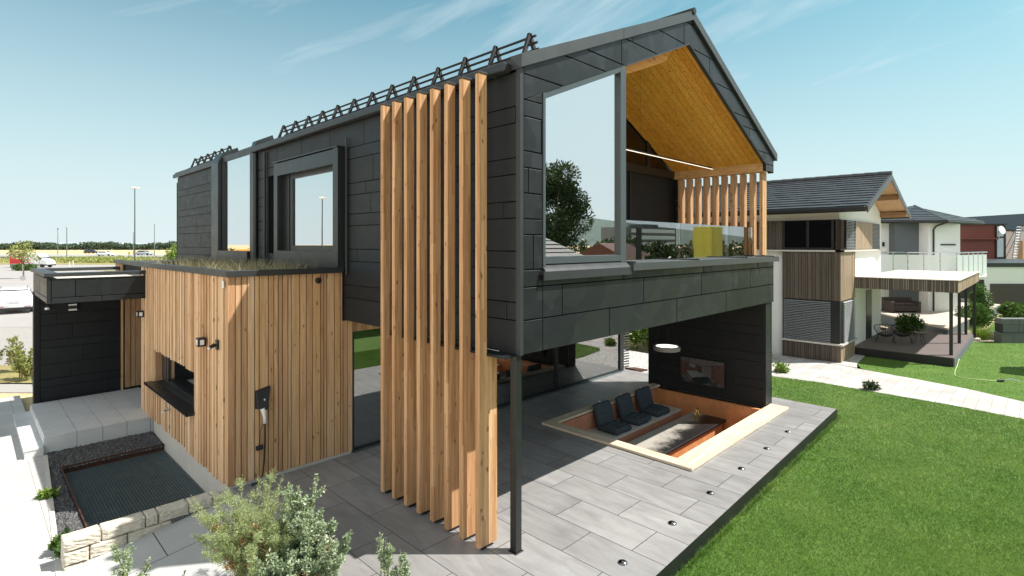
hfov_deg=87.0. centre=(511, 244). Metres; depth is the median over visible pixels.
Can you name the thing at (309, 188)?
side window
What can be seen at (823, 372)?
path
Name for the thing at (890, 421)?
lawn
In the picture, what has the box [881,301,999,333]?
raised deck
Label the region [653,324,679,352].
ring pendant
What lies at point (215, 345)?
security camera
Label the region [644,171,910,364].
neighbour house
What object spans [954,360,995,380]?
garden hose
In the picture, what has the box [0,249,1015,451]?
ground
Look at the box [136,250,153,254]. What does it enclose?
highway car
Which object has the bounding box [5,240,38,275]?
young tree
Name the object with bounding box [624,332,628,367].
slat screen
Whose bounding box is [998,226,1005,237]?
satellite dish
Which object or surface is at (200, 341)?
wall lamp
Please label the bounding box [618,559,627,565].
deck light
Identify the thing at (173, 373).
slit window
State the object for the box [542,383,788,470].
sunken lounge
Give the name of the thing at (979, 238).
red panel house
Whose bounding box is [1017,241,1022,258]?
door
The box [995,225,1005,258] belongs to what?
window
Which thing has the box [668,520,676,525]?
deck light
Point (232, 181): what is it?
roof window
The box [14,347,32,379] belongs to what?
roadside weed
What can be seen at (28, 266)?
roadside shrub
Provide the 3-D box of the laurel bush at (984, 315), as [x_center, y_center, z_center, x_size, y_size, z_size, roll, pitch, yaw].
[23.913,3.699,27.802,1.885,1.508,2.082,0,0,45]
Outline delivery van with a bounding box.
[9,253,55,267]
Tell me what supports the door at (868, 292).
in the neighbour house at (824, 238)
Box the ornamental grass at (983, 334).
[967,323,994,339]
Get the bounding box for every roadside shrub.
[10,262,21,270]
[17,263,37,270]
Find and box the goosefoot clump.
[249,536,326,575]
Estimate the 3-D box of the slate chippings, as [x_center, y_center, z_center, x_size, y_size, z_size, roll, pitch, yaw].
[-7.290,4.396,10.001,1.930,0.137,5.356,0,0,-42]
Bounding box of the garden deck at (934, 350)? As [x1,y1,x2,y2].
[855,327,972,366]
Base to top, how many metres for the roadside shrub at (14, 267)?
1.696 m
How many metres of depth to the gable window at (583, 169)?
8.20 m
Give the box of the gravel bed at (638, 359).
[624,350,647,372]
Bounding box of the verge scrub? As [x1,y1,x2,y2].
[0,255,166,262]
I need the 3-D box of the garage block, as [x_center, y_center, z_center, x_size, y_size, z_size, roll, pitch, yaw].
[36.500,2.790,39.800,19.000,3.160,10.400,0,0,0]
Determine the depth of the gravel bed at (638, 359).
19.54 m
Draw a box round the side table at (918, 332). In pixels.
[910,331,926,343]
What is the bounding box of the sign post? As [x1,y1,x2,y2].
[20,264,24,280]
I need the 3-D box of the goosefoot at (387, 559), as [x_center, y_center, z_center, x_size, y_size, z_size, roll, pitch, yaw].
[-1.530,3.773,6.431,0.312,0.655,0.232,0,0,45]
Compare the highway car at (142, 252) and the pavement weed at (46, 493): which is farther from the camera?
the highway car at (142, 252)
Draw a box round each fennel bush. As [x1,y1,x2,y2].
[188,469,303,575]
[242,516,299,575]
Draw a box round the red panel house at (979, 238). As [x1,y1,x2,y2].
[960,219,1007,258]
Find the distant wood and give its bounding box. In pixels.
[0,240,176,249]
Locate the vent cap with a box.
[315,278,321,283]
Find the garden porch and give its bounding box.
[854,270,979,355]
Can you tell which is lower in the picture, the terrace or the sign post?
the terrace
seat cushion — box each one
[593,400,631,435]
[615,393,651,425]
[635,386,669,416]
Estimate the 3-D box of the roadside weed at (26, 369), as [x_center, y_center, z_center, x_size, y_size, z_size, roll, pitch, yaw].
[-15.722,3.970,17.428,0.795,0.886,0.469,0,0,16]
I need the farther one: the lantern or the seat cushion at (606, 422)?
the lantern
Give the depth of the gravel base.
10.58 m
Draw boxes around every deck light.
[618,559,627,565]
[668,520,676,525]
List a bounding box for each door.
[866,289,871,338]
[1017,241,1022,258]
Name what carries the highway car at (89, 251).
on the highway
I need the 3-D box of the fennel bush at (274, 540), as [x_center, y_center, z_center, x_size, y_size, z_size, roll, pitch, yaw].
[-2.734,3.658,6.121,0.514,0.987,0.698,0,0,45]
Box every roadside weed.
[0,348,6,359]
[4,335,25,372]
[11,356,32,380]
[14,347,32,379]
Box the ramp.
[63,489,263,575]
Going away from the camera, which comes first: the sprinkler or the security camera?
the security camera
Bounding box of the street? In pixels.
[0,265,114,269]
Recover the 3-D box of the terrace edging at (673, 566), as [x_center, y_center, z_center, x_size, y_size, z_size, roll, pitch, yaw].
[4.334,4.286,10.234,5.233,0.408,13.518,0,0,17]
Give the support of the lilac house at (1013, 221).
on the ground at (27, 400)
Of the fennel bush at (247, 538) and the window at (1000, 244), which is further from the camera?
the window at (1000, 244)
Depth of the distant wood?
426.56 m
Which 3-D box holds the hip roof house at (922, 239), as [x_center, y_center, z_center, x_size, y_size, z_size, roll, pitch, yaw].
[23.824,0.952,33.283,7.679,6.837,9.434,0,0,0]
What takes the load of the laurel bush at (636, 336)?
on the ground at (27, 400)
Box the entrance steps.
[13,387,153,459]
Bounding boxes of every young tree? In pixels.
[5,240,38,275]
[162,243,176,259]
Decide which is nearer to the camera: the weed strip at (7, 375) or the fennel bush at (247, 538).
the fennel bush at (247, 538)
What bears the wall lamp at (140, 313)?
attached to the modern house at (480, 245)
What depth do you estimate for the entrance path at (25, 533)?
8.89 m
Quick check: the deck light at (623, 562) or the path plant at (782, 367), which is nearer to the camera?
the deck light at (623, 562)
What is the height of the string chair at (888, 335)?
0.793 m
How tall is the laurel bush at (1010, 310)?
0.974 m
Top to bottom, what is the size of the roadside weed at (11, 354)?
1.280 m
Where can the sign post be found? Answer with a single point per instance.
(22, 277)
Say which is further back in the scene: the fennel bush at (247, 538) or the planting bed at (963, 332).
the planting bed at (963, 332)
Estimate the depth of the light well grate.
10.12 m
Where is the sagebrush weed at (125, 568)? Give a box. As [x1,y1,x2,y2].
[109,542,151,575]
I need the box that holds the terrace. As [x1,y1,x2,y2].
[234,369,835,575]
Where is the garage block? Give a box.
[961,259,1023,305]
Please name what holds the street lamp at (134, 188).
on the grass strip
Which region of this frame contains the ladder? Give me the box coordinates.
[1006,227,1021,258]
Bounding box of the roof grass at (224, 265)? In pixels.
[125,254,320,270]
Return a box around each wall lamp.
[136,310,143,316]
[196,337,205,346]
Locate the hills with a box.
[59,242,147,244]
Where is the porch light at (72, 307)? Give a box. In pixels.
[68,303,76,310]
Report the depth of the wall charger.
9.23 m
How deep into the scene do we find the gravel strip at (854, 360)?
19.70 m
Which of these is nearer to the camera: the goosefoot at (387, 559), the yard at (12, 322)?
the goosefoot at (387, 559)
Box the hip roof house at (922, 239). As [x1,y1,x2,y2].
[881,205,986,310]
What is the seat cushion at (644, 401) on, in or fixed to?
on the sunken lounge
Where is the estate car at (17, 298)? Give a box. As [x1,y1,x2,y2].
[0,285,32,311]
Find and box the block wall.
[994,318,1023,342]
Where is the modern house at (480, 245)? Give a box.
[30,7,778,554]
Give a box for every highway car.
[83,249,97,252]
[96,251,114,255]
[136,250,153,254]
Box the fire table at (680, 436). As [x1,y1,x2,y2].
[628,412,725,457]
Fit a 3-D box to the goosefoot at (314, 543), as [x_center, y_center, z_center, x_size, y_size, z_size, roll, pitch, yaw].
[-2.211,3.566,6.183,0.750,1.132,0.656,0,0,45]
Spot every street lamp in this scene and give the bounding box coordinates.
[130,187,139,259]
[154,223,157,255]
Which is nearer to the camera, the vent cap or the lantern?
the vent cap
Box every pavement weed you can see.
[35,486,60,499]
[46,527,70,558]
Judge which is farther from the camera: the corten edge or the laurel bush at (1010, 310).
the laurel bush at (1010, 310)
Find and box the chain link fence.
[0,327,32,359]
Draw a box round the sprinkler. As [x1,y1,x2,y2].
[997,378,1019,381]
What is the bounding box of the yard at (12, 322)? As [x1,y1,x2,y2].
[0,270,100,392]
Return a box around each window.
[144,350,194,416]
[211,135,273,261]
[272,145,344,267]
[539,65,625,267]
[782,219,846,249]
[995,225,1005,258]
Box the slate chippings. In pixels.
[47,431,162,533]
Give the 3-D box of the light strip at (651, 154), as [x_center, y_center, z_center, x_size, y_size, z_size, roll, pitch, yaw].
[3.391,-2.848,12.356,0.024,1.717,5.500,0,0,45]
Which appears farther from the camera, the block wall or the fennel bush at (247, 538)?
the block wall
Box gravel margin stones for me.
[43,455,63,575]
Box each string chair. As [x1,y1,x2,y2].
[874,324,896,343]
[891,324,914,342]
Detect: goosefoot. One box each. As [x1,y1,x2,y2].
[279,473,326,559]
[292,507,352,575]
[375,532,394,575]
[392,550,410,575]
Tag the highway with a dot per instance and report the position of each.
(72, 255)
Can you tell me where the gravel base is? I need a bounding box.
[44,431,164,527]
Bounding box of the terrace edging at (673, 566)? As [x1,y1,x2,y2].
[656,387,836,575]
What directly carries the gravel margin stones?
on the entrance path at (25, 533)
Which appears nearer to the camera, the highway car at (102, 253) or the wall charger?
the wall charger
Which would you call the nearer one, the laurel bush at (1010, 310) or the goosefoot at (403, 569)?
the goosefoot at (403, 569)
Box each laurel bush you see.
[624,328,647,350]
[954,302,998,328]
[996,301,1023,317]
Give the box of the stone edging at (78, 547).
[61,488,233,571]
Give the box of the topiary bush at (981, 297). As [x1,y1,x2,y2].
[967,283,994,310]
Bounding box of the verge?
[0,259,114,264]
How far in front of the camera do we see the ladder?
45.63 m
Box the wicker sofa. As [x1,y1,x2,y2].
[882,297,920,312]
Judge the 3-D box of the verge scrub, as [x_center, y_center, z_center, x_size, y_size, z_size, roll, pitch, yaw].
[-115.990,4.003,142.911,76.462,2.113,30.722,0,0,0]
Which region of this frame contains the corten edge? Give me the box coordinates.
[625,367,647,371]
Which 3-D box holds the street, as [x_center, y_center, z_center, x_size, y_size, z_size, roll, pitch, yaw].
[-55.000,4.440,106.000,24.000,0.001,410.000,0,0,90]
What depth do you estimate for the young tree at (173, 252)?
81.03 m
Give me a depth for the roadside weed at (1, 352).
18.32 m
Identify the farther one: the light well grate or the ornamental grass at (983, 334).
the ornamental grass at (983, 334)
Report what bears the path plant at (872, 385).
on the path at (823, 372)
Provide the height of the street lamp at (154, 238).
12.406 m
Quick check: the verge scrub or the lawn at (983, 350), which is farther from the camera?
the verge scrub
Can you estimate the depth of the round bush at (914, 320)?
24.08 m
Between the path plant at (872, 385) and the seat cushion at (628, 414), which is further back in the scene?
the path plant at (872, 385)
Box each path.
[0,395,55,575]
[772,354,1023,418]
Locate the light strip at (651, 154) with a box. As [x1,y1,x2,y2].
[626,148,712,168]
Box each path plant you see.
[772,360,791,372]
[862,380,881,391]
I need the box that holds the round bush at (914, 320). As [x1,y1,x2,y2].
[894,313,927,333]
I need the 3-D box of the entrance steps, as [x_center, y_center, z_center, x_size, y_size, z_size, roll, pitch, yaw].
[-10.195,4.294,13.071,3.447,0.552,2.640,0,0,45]
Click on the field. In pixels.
(81, 251)
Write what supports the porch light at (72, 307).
attached to the modern house at (480, 245)
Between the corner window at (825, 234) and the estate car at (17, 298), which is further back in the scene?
the estate car at (17, 298)
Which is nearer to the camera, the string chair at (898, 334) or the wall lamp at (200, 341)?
the wall lamp at (200, 341)
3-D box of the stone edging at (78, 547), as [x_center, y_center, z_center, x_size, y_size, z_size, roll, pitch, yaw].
[-5.322,4.240,8.035,0.284,0.562,2.146,0,0,45]
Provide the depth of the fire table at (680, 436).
12.75 m
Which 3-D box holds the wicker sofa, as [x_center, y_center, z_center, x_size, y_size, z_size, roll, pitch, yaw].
[21.385,3.320,29.640,1.610,0.800,0.840,0,0,0]
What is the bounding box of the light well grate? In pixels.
[60,444,208,527]
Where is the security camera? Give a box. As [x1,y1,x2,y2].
[207,340,218,349]
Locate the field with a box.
[0,250,170,253]
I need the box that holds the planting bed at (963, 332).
[881,325,993,341]
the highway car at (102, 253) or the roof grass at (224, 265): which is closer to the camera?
the roof grass at (224, 265)
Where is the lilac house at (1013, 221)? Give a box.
[966,214,1023,258]
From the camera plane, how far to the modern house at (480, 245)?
9.64 m
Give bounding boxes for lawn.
[680,377,1023,575]
[857,317,1023,401]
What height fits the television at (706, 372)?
0.700 m
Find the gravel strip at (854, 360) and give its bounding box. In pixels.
[813,354,863,367]
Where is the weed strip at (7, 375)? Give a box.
[0,365,32,382]
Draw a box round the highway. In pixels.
[0,254,165,256]
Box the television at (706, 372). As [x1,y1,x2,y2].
[680,355,725,388]
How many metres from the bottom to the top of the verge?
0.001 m
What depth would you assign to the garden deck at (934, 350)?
20.79 m
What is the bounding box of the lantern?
[693,408,700,418]
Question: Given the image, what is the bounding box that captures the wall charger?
[251,386,270,485]
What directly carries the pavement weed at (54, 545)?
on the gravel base

